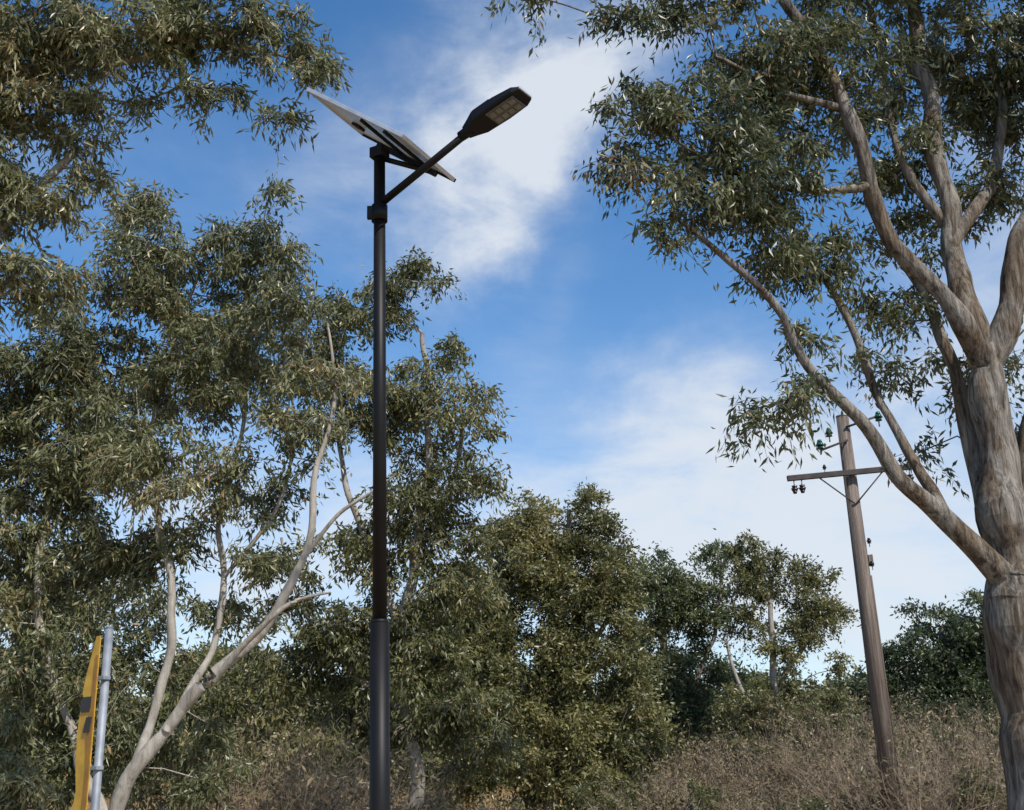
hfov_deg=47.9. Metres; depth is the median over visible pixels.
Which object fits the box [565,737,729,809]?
dry shrub
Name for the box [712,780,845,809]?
dry shrub
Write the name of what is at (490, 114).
solar street lamp
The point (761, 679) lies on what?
distant tree belt
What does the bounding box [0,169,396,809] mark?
eucalyptus tree
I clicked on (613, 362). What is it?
sky
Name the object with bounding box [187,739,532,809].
dry shrub
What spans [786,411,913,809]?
utility pole
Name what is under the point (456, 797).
dry shrub
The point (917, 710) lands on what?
shrub
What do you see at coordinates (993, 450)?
eucalyptus tree
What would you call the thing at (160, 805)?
green shrub
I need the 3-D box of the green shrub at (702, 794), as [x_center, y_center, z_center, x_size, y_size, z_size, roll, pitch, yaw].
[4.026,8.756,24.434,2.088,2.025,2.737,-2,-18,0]
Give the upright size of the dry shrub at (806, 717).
4.020 m
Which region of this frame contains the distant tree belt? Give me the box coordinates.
[0,620,981,801]
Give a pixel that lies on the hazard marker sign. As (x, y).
(84, 767)
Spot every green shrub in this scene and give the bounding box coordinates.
[149,783,194,809]
[410,786,460,809]
[474,801,526,809]
[562,769,677,809]
[666,769,732,809]
[702,724,798,808]
[765,795,837,809]
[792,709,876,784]
[839,749,934,809]
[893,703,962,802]
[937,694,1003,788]
[943,764,1005,809]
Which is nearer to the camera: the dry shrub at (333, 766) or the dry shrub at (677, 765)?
the dry shrub at (333, 766)
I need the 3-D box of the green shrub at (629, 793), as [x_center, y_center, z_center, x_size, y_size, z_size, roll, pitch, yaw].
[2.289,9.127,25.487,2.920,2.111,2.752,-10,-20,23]
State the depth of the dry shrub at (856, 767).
29.05 m
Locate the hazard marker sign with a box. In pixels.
[72,626,113,809]
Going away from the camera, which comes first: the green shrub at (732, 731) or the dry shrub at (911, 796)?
the dry shrub at (911, 796)
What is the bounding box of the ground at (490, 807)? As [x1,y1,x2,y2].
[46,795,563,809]
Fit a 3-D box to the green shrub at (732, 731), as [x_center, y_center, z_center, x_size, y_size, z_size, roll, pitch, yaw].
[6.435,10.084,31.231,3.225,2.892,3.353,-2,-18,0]
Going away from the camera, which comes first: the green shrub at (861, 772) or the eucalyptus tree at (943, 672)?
the green shrub at (861, 772)
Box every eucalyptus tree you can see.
[0,0,353,335]
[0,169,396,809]
[0,245,540,809]
[363,477,695,809]
[481,0,1023,809]
[606,528,760,781]
[700,529,864,799]
[816,586,1001,772]
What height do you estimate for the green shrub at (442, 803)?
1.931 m
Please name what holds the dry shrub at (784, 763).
on the ground at (490, 807)
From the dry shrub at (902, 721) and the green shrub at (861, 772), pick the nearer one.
the green shrub at (861, 772)
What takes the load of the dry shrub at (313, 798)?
on the ground at (490, 807)
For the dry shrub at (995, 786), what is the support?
on the ground at (490, 807)
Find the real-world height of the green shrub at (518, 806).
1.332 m
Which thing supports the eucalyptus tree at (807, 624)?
on the ground at (490, 807)
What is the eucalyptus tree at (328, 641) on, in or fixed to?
on the ground at (490, 807)
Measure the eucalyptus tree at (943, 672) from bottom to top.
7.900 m
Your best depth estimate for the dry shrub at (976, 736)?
28.21 m
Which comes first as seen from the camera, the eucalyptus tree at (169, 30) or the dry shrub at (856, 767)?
the eucalyptus tree at (169, 30)
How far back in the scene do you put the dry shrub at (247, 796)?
16.89 m
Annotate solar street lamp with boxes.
[306,86,531,809]
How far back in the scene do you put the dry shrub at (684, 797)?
25.20 m
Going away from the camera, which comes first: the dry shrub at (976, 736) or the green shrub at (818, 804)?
the green shrub at (818, 804)
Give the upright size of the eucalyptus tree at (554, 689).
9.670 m
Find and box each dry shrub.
[107,775,306,809]
[125,708,456,809]
[141,696,522,809]
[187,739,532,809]
[353,782,496,809]
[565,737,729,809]
[583,746,774,809]
[588,718,855,809]
[667,688,948,809]
[677,676,932,795]
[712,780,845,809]
[765,703,1006,809]
[779,731,935,808]
[818,686,999,767]
[833,688,1004,809]
[912,742,1006,809]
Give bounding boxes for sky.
[0,0,1023,791]
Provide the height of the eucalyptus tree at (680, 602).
9.272 m
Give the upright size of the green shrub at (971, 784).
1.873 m
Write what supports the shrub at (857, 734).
on the ground at (490, 807)
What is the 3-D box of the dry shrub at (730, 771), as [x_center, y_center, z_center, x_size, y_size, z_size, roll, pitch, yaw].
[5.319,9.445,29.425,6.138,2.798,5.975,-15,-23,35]
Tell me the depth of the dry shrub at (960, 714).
31.66 m

